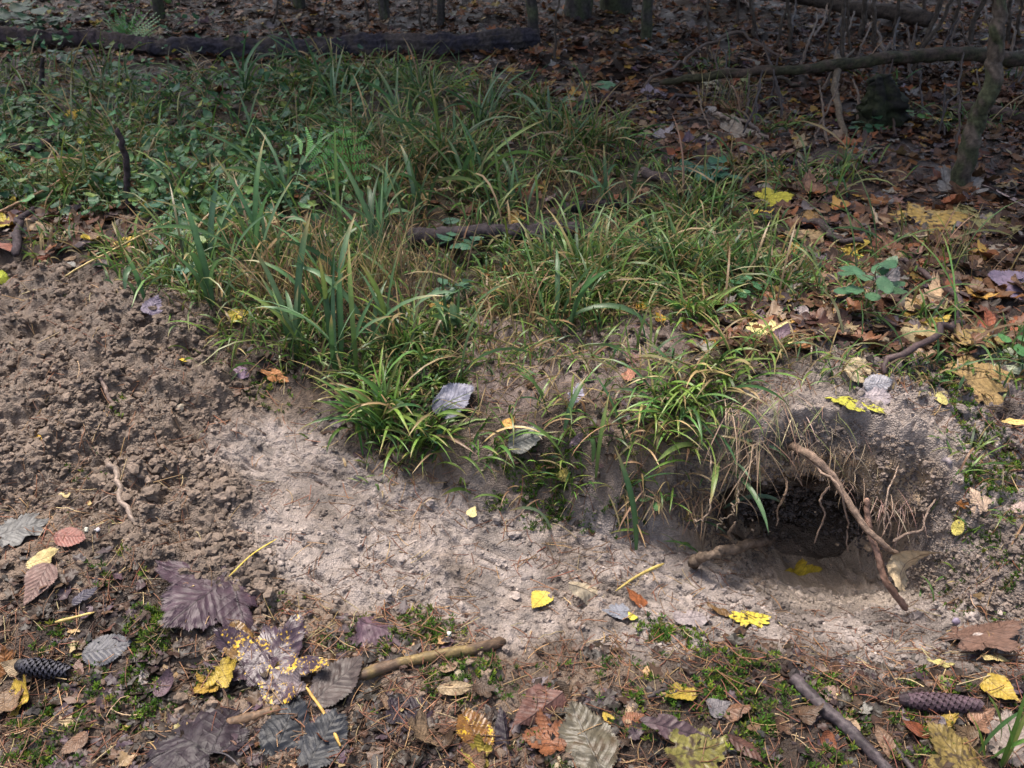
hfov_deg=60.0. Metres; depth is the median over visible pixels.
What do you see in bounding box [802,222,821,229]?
fallen leaf
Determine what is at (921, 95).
twig
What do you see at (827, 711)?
stick
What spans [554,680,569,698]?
fallen leaf
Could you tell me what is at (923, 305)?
grass tuft
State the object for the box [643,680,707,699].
twig
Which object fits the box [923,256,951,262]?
fallen leaf
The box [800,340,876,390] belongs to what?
grass tuft
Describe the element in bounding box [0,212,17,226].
fallen leaf
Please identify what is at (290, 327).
broad grass
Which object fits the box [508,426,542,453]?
beech leaf
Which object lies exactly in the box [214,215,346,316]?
dry grass
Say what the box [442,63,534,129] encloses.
broad grass
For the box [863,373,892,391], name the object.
beech leaf
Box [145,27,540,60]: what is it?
fallen log
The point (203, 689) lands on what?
fallen leaf
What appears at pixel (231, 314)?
birch leaf
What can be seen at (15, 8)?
herb
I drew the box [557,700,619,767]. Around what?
beech leaf
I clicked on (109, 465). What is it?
twig
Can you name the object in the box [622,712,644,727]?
birch leaf
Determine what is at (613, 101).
fallen leaf
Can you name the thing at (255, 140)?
broad grass
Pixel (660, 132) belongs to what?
fallen leaf
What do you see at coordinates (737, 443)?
root bunch
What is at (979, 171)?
fallen leaf
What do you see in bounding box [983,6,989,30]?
twig
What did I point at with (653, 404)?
grass tuft
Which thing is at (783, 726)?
fallen leaf
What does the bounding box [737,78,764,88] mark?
maple leaf
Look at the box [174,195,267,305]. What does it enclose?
broad grass
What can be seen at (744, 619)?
beech leaf
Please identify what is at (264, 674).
fallen leaf
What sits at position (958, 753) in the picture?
maple leaf
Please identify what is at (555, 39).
sapling
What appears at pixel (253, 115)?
fallen leaf
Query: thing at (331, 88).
broad grass
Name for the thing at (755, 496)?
broad grass
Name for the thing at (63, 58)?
herb
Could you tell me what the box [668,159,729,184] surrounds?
herb
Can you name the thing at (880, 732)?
willow leaf
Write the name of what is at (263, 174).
broad grass
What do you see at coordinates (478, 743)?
fallen leaf
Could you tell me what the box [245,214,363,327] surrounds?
broad grass
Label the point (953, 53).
fallen log
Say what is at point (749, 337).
grass tuft
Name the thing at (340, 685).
beech leaf
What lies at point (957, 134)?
twig
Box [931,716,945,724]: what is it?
fallen leaf
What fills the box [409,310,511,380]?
grass tuft
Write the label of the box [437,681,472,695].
fallen leaf
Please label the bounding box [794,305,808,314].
fallen leaf
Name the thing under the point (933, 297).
fallen leaf
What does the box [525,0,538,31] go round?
tree
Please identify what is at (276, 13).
sapling
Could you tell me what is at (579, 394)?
beech leaf
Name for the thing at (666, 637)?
moss
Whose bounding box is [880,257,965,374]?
twig
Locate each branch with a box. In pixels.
[0,133,70,155]
[11,206,34,256]
[640,166,864,244]
[831,54,851,146]
[877,42,891,73]
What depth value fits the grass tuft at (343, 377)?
1.76 m
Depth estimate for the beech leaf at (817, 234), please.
2.17 m
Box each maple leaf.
[66,109,82,118]
[140,705,249,767]
[153,539,275,631]
[206,161,247,187]
[212,610,328,710]
[384,696,432,734]
[640,83,667,99]
[664,724,729,767]
[703,80,718,88]
[712,116,762,140]
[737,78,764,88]
[746,320,793,343]
[754,187,793,206]
[785,559,822,575]
[824,396,885,413]
[887,201,968,231]
[926,721,985,767]
[931,620,1023,651]
[943,351,1011,411]
[952,202,1020,240]
[979,347,1023,374]
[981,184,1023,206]
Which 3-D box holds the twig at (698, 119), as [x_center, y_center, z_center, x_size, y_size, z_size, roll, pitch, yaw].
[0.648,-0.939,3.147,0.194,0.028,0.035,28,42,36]
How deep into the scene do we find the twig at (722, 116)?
3.04 m
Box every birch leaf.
[23,562,57,606]
[67,659,83,677]
[140,294,162,314]
[227,309,248,321]
[355,616,403,648]
[466,506,476,516]
[502,416,514,428]
[512,683,566,725]
[531,590,553,607]
[556,467,568,481]
[602,603,629,619]
[621,367,635,380]
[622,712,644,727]
[625,352,639,362]
[625,586,647,607]
[628,612,636,619]
[655,312,665,321]
[818,685,836,700]
[903,297,931,315]
[956,498,968,508]
[967,707,995,733]
[969,487,991,514]
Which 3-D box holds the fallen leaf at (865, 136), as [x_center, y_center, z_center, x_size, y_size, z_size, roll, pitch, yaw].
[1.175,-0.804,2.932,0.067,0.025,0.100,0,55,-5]
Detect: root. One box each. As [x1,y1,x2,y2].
[688,521,774,568]
[693,429,714,530]
[717,445,753,527]
[776,477,787,525]
[787,441,898,554]
[864,498,907,610]
[882,466,898,537]
[892,499,935,542]
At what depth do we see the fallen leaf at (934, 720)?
1.19 m
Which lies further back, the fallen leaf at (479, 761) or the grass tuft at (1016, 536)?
the grass tuft at (1016, 536)
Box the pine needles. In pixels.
[0,171,1023,767]
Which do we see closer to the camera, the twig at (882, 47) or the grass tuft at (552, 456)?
the grass tuft at (552, 456)
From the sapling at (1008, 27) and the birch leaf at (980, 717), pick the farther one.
the sapling at (1008, 27)
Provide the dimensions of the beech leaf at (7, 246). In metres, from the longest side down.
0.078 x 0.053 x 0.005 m
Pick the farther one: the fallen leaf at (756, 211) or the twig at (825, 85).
the twig at (825, 85)
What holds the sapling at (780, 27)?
on the leaf litter
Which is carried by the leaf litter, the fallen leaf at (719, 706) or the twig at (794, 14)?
the twig at (794, 14)
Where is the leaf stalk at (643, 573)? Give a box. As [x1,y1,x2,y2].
[616,563,663,590]
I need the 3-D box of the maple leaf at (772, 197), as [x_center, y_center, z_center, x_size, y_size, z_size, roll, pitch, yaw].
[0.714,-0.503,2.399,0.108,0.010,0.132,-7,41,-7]
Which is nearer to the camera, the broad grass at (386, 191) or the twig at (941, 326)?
the twig at (941, 326)
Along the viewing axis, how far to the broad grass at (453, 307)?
1.81 m
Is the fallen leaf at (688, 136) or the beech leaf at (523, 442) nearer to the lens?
the beech leaf at (523, 442)
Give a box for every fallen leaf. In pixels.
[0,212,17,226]
[0,658,20,676]
[0,687,23,712]
[6,674,28,716]
[24,220,43,230]
[35,254,49,260]
[46,204,56,212]
[61,731,87,753]
[63,255,76,260]
[80,234,101,240]
[88,232,99,241]
[113,235,133,246]
[138,670,150,684]
[152,668,173,696]
[193,672,219,693]
[203,656,236,687]
[214,85,229,91]
[237,652,278,684]
[249,109,268,121]
[259,669,269,677]
[272,667,305,704]
[299,673,311,692]
[382,692,388,708]
[407,709,439,745]
[432,730,452,750]
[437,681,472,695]
[439,661,457,672]
[457,742,485,767]
[460,733,492,767]
[471,671,495,697]
[480,709,493,722]
[522,708,566,755]
[532,676,547,684]
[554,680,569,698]
[595,96,616,104]
[624,697,637,723]
[641,44,653,50]
[647,140,660,150]
[650,123,674,137]
[665,682,696,700]
[682,131,695,142]
[705,106,716,113]
[706,698,729,717]
[717,129,731,140]
[724,703,750,721]
[725,53,735,60]
[746,143,770,154]
[747,723,760,730]
[751,209,773,215]
[761,22,768,29]
[771,323,790,339]
[774,716,794,734]
[777,138,795,147]
[788,134,808,148]
[793,703,823,724]
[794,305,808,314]
[795,170,834,197]
[798,160,830,175]
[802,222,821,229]
[802,239,825,253]
[820,730,838,748]
[828,253,835,266]
[837,239,869,250]
[842,247,863,259]
[845,717,860,730]
[852,331,889,342]
[856,158,877,164]
[857,129,876,148]
[857,701,872,713]
[874,266,907,296]
[876,195,893,204]
[890,223,928,243]
[903,720,930,737]
[916,293,948,303]
[920,314,950,327]
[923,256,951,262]
[923,271,968,308]
[925,715,939,723]
[926,713,958,726]
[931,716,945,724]
[936,164,989,194]
[941,193,966,204]
[946,280,973,302]
[948,230,967,242]
[953,724,979,746]
[972,165,1002,180]
[977,308,1017,330]
[979,673,1019,700]
[984,133,1000,139]
[988,121,1001,130]
[1011,274,1023,289]
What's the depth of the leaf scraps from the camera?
1.25 m
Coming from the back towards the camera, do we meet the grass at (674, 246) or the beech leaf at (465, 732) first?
the grass at (674, 246)
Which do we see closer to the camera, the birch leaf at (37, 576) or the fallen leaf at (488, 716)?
the fallen leaf at (488, 716)
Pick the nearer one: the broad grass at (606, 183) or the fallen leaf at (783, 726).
the fallen leaf at (783, 726)
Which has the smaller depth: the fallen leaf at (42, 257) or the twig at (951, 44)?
the fallen leaf at (42, 257)
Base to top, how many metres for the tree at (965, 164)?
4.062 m
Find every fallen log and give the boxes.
[0,26,156,53]
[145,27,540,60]
[407,221,580,248]
[562,196,647,212]
[659,46,1023,84]
[780,0,933,27]
[961,101,1023,123]
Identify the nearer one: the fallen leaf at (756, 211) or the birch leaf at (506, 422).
the birch leaf at (506, 422)
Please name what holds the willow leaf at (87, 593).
on the ground at (844, 572)
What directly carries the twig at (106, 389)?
on the ground at (844, 572)
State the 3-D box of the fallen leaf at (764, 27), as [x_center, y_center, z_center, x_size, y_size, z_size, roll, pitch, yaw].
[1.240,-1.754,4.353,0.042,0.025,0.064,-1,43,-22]
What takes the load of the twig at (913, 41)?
on the leaf litter
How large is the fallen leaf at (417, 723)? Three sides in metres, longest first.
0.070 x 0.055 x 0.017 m
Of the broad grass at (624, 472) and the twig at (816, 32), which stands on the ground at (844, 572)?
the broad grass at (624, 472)
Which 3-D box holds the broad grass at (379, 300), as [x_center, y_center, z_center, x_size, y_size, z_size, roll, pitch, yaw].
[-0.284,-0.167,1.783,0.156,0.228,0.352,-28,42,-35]
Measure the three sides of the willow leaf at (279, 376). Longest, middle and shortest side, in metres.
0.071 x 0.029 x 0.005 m
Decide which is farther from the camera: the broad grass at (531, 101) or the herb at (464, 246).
the broad grass at (531, 101)
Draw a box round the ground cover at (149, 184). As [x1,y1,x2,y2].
[0,0,443,250]
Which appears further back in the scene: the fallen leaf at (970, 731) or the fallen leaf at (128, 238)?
the fallen leaf at (128, 238)
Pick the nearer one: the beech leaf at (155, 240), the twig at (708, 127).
the beech leaf at (155, 240)
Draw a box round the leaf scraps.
[0,309,1023,767]
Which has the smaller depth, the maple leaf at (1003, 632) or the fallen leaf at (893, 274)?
the maple leaf at (1003, 632)
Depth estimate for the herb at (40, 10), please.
4.47 m
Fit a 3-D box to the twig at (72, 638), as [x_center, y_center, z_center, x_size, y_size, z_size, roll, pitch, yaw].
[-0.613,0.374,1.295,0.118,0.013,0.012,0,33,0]
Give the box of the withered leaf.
[887,550,942,590]
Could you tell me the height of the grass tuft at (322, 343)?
0.138 m
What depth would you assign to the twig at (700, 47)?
3.80 m
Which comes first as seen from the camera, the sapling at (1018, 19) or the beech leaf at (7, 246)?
the beech leaf at (7, 246)
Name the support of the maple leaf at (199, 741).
on the ground at (844, 572)
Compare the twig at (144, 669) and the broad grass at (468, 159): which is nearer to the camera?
the twig at (144, 669)
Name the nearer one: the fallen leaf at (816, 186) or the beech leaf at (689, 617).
the beech leaf at (689, 617)
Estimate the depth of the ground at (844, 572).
1.59 m
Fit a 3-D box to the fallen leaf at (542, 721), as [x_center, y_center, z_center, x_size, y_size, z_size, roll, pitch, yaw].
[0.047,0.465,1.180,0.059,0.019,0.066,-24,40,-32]
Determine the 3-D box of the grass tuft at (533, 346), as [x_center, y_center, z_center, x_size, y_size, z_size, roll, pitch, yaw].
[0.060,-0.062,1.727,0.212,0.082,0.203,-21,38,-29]
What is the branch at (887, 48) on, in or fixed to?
on the ground at (844, 572)
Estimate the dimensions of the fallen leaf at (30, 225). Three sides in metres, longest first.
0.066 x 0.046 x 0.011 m
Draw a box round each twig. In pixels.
[0,170,77,211]
[51,637,127,644]
[55,612,94,622]
[64,220,173,276]
[92,461,134,523]
[95,377,117,412]
[135,619,152,676]
[630,89,765,103]
[643,30,800,88]
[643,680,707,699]
[666,116,715,123]
[674,115,719,122]
[697,85,715,139]
[699,84,772,91]
[709,111,774,140]
[712,49,723,88]
[724,51,730,100]
[742,74,749,118]
[742,78,760,132]
[744,0,761,42]
[753,70,762,123]
[763,40,776,95]
[763,49,854,86]
[765,56,778,115]
[768,59,783,110]
[773,69,783,117]
[791,0,796,38]
[800,13,817,64]
[813,3,828,40]
[814,83,839,144]
[819,46,837,95]
[819,85,829,147]
[834,7,846,37]
[844,11,854,50]
[852,78,859,125]
[857,21,872,56]
[870,15,884,49]
[870,207,927,237]
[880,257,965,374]
[882,44,895,73]
[888,59,893,73]
[892,17,900,65]
[892,118,897,137]
[906,26,912,82]
[908,23,916,79]
[919,70,923,112]
[937,92,959,133]
[938,15,959,61]
[942,84,945,142]
[948,19,959,70]
[954,91,962,148]
[956,52,963,106]
[960,20,976,69]
[976,69,980,90]
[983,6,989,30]
[1009,24,1016,51]
[1017,69,1023,81]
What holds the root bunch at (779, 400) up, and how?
hanging from the ground at (844, 572)
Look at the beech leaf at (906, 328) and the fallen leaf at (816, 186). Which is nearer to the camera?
the beech leaf at (906, 328)
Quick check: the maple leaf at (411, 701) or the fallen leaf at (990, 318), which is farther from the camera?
the fallen leaf at (990, 318)
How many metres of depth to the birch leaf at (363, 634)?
1.31 m
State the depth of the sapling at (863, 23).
4.32 m
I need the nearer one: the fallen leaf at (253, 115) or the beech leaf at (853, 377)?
the beech leaf at (853, 377)
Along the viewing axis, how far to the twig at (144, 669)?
1.26 m
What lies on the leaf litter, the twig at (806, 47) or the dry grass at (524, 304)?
the twig at (806, 47)
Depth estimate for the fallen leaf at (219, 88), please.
3.53 m
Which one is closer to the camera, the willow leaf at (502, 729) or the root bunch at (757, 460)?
the willow leaf at (502, 729)
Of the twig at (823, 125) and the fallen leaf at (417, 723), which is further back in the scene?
the twig at (823, 125)
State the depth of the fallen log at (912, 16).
4.37 m
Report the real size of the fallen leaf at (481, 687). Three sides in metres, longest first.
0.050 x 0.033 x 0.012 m
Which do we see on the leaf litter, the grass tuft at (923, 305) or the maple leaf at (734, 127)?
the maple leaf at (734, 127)
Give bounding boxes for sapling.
[271,0,278,23]
[322,0,326,28]
[364,0,368,25]
[417,0,422,31]
[427,0,432,29]
[553,0,559,63]
[735,0,739,23]
[749,0,755,38]
[775,8,786,44]
[785,0,792,51]
[824,0,832,53]
[840,0,845,57]
[846,0,852,57]
[857,0,867,38]
[870,0,876,46]
[891,0,899,37]
[911,0,953,73]
[917,0,941,48]
[922,0,927,28]
[948,0,960,34]
[965,0,986,44]
[1005,0,1012,42]
[1015,0,1023,37]
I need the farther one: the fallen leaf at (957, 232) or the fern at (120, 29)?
the fern at (120, 29)
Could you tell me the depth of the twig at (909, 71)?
3.68 m
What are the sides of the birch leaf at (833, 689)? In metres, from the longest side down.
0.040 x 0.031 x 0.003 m
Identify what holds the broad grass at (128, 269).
on the ground at (844, 572)
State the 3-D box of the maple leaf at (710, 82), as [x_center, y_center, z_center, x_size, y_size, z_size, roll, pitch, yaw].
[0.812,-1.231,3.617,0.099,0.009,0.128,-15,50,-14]
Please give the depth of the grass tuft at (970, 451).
1.49 m
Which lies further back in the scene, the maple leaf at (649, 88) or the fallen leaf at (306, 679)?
the maple leaf at (649, 88)
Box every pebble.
[176,404,183,410]
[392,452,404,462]
[454,668,464,676]
[941,456,951,466]
[952,617,960,624]
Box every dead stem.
[29,158,34,183]
[37,57,44,102]
[114,128,136,215]
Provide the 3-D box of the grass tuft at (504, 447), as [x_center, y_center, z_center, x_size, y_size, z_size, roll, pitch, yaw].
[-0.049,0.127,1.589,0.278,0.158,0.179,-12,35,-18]
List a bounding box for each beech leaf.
[0,243,11,250]
[0,270,9,284]
[0,511,50,547]
[0,645,14,678]
[26,547,57,568]
[53,527,85,546]
[81,633,131,666]
[142,236,165,246]
[222,620,253,659]
[233,366,248,378]
[258,695,309,755]
[296,708,348,767]
[309,655,364,707]
[432,382,474,418]
[441,217,458,223]
[456,707,494,745]
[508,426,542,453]
[545,751,571,767]
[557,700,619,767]
[567,383,584,403]
[596,81,616,89]
[602,712,614,722]
[641,529,649,543]
[672,610,710,627]
[729,610,771,627]
[783,229,825,243]
[802,209,819,219]
[812,252,828,259]
[844,356,870,382]
[858,386,893,404]
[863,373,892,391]
[900,322,949,342]
[935,392,947,404]
[950,328,1004,347]
[951,519,963,535]
[982,244,1017,258]
[986,709,1023,767]
[988,270,1023,299]
[1011,501,1023,512]
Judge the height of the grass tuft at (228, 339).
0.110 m
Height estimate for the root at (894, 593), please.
0.157 m
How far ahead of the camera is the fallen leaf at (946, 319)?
1.77 m
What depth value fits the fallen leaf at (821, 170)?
2.65 m
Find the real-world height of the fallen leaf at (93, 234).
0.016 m
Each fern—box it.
[100,6,159,44]
[275,109,373,194]
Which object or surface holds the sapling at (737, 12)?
on the ground at (844, 572)
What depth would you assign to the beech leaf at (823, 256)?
2.04 m
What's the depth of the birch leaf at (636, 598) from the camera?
1.44 m
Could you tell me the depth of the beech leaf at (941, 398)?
1.57 m
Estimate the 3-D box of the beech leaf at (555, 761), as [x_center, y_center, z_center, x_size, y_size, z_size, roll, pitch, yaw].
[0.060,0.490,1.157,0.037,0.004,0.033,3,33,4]
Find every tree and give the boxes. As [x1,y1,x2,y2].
[151,0,165,20]
[293,0,305,9]
[378,0,390,20]
[436,0,444,26]
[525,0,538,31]
[563,0,593,20]
[599,0,632,14]
[640,0,653,41]
[950,0,1008,186]
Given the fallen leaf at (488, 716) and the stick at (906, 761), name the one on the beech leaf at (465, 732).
the fallen leaf at (488, 716)
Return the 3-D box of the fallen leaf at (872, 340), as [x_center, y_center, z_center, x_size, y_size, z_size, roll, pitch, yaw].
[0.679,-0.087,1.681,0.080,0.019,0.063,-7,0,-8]
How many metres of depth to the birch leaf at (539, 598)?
1.43 m
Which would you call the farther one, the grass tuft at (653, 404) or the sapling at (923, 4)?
the sapling at (923, 4)
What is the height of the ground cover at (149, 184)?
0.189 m
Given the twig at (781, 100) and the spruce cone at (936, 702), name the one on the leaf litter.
the twig at (781, 100)
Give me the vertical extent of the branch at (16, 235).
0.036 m
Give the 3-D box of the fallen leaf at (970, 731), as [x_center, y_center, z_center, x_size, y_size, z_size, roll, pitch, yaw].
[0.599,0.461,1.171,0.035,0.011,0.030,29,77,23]
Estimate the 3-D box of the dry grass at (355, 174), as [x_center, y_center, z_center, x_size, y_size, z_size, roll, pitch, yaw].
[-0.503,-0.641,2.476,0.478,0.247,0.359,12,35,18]
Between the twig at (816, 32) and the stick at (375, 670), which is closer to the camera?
the stick at (375, 670)
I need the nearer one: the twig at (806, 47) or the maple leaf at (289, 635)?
the maple leaf at (289, 635)
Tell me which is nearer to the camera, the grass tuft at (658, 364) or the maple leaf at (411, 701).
the maple leaf at (411, 701)
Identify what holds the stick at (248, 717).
on the ground at (844, 572)
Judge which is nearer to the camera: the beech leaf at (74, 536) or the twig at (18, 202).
the beech leaf at (74, 536)
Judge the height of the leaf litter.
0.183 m
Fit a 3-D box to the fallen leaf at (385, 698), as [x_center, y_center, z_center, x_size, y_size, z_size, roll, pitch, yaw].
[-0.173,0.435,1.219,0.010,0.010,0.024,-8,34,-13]
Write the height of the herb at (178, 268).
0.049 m
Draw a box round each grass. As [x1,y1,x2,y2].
[0,20,1023,497]
[56,141,123,187]
[116,248,169,300]
[138,138,233,214]
[138,171,251,261]
[142,137,305,279]
[143,105,211,143]
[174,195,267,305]
[184,27,284,93]
[198,116,351,211]
[201,81,301,156]
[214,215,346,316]
[237,210,352,359]
[242,108,412,193]
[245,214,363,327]
[254,239,441,380]
[265,19,352,83]
[266,207,441,327]
[279,196,367,271]
[285,124,424,270]
[290,38,367,113]
[290,244,454,345]
[329,156,409,235]
[331,197,480,303]
[358,68,441,133]
[368,143,447,213]
[372,68,528,166]
[415,105,546,193]
[425,128,549,218]
[425,253,512,335]
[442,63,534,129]
[454,252,646,364]
[489,71,595,129]
[510,366,638,549]
[530,149,643,217]
[533,247,649,337]
[558,144,662,210]
[655,433,789,532]
[673,70,764,110]
[882,203,1023,280]
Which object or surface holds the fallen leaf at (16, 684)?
on the fallen leaf at (10, 701)
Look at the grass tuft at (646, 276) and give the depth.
1.91 m
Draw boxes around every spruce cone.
[14,658,73,678]
[898,691,984,713]
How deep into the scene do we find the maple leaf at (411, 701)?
1.21 m
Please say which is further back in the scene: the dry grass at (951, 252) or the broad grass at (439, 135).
the broad grass at (439, 135)
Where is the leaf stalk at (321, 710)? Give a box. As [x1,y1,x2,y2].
[306,686,340,746]
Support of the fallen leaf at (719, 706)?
on the ground at (844, 572)
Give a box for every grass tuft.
[168,293,289,367]
[224,281,396,402]
[297,340,435,455]
[304,328,435,406]
[382,369,494,478]
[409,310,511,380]
[414,413,565,495]
[425,365,583,457]
[428,318,558,396]
[472,413,575,515]
[482,322,587,384]
[486,350,606,445]
[490,253,676,336]
[520,315,634,390]
[526,423,606,505]
[538,363,674,429]
[562,340,788,485]
[573,253,709,321]
[578,395,712,534]
[620,331,732,405]
[634,312,804,416]
[640,270,771,336]
[640,410,729,552]
[662,303,854,377]
[693,204,826,250]
[757,319,861,371]
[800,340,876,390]
[877,356,935,383]
[883,286,985,330]
[898,421,1021,591]
[919,497,1023,605]
[969,695,1023,767]
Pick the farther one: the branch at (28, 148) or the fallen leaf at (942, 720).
the branch at (28, 148)
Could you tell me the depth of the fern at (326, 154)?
2.38 m
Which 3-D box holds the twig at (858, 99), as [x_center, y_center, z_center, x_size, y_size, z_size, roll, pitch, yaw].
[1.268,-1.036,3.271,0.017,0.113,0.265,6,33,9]
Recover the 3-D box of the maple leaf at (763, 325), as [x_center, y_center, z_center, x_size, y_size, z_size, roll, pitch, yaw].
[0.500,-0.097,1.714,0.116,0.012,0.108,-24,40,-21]
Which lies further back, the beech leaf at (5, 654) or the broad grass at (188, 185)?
the broad grass at (188, 185)
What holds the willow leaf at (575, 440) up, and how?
on the ground at (844, 572)
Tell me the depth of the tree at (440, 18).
4.51 m
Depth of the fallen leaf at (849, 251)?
2.08 m
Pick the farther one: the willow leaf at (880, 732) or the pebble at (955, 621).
the pebble at (955, 621)
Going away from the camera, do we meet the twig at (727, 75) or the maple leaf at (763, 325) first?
the maple leaf at (763, 325)
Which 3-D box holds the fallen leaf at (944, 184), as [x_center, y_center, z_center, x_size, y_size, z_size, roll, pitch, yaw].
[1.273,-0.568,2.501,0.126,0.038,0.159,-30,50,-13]
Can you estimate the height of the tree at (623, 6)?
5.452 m
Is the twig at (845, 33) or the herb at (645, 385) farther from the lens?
the twig at (845, 33)
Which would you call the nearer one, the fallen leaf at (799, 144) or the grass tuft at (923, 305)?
the grass tuft at (923, 305)
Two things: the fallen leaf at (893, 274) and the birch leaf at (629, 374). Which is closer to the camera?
the birch leaf at (629, 374)
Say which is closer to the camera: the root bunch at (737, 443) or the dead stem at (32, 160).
the root bunch at (737, 443)
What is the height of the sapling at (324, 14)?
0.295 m
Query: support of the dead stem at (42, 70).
on the ground at (844, 572)
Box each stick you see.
[226,705,280,723]
[358,636,505,679]
[789,673,892,767]
[895,743,914,767]
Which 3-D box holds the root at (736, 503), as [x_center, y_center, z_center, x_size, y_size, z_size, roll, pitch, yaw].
[0.387,0.180,1.515,0.078,0.144,0.023,-28,42,-36]
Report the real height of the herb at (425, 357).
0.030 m
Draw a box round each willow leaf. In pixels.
[71,587,97,605]
[261,368,288,382]
[494,705,512,762]
[568,581,604,604]
[569,433,583,447]
[640,713,708,739]
[706,602,731,616]
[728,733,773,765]
[875,725,895,758]
[927,658,954,667]
[980,653,1009,661]
[1002,417,1023,424]
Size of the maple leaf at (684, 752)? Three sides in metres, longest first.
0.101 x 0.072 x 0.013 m
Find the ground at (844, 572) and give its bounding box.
[0,0,1023,767]
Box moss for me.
[0,251,1023,767]
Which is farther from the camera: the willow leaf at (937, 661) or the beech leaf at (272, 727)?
the willow leaf at (937, 661)
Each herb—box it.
[0,0,35,24]
[0,93,45,116]
[12,7,67,29]
[41,45,85,68]
[96,61,141,88]
[144,192,190,219]
[173,261,209,280]
[417,425,442,443]
[422,355,442,364]
[432,278,473,299]
[436,231,483,256]
[636,381,657,391]
[639,493,675,515]
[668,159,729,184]
[687,154,741,181]
[727,275,761,297]
[834,255,907,315]
[848,115,885,132]
[905,109,932,121]
[998,333,1023,356]
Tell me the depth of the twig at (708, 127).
3.08 m
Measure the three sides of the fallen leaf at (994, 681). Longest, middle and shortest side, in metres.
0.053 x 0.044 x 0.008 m
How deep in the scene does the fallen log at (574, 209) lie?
2.41 m
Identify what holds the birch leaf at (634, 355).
on the ground at (844, 572)
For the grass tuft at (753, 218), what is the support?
on the ground at (844, 572)
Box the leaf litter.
[0,0,1023,358]
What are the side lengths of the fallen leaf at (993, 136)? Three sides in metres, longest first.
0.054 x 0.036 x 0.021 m
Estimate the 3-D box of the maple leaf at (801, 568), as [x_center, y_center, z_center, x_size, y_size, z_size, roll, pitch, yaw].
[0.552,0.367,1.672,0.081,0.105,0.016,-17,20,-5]
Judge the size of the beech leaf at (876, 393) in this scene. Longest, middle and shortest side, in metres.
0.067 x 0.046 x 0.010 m
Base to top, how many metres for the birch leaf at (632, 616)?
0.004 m
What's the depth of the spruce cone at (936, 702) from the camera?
1.20 m
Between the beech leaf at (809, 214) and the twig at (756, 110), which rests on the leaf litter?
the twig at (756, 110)
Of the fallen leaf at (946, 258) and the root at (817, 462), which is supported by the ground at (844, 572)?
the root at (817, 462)
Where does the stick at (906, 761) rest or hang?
on the ground at (844, 572)
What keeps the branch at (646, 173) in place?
on the ground at (844, 572)
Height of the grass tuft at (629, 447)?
0.249 m
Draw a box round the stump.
[854,74,910,130]
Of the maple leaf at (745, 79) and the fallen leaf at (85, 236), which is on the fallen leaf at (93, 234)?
the fallen leaf at (85, 236)
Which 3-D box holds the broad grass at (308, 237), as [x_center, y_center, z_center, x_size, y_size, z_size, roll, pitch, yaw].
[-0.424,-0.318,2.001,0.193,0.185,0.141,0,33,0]
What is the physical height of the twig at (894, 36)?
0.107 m
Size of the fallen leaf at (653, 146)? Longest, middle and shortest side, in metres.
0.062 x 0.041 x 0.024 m
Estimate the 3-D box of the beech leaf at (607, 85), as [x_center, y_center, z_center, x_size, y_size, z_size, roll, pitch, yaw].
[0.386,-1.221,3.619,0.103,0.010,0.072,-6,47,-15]
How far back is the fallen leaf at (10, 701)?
1.24 m
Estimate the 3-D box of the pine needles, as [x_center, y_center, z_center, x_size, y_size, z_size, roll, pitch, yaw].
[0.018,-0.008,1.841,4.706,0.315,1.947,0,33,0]
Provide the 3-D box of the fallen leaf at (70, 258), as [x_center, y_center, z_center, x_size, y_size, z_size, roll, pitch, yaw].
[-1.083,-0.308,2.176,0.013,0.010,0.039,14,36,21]
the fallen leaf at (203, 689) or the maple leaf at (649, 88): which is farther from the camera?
the maple leaf at (649, 88)
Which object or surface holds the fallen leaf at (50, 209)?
on the ground at (844, 572)
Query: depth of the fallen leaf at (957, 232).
2.18 m
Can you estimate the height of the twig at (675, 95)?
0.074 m
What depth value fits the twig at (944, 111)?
3.08 m
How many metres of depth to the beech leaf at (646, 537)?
1.59 m
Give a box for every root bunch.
[608,470,758,546]
[671,397,793,497]
[696,378,844,477]
[714,427,801,516]
[762,395,857,452]
[779,423,876,490]
[812,465,877,506]
[858,488,936,546]
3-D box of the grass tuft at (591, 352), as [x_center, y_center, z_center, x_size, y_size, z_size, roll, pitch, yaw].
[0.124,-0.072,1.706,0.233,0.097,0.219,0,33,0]
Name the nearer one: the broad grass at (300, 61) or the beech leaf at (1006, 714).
the beech leaf at (1006, 714)
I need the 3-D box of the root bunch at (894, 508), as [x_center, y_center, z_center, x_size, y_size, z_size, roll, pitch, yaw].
[0.684,0.240,1.542,0.164,0.105,0.105,0,33,0]
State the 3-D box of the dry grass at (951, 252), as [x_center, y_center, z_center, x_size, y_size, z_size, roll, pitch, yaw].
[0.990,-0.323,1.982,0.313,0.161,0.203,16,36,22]
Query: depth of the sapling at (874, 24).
4.04 m
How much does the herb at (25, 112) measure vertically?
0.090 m
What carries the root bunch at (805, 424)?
attached to the root at (817, 462)
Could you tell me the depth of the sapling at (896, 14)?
4.29 m
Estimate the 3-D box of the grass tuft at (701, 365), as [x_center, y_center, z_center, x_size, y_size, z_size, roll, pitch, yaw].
[0.364,-0.030,1.591,0.305,0.130,0.218,0,33,0]
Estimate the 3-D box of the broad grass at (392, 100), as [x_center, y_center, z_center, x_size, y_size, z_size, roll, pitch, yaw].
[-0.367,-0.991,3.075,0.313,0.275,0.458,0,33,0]
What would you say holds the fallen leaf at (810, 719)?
on the ground at (844, 572)
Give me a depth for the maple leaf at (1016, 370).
1.68 m
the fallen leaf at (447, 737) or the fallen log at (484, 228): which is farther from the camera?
the fallen log at (484, 228)
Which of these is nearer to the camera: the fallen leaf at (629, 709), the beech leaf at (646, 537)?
the fallen leaf at (629, 709)

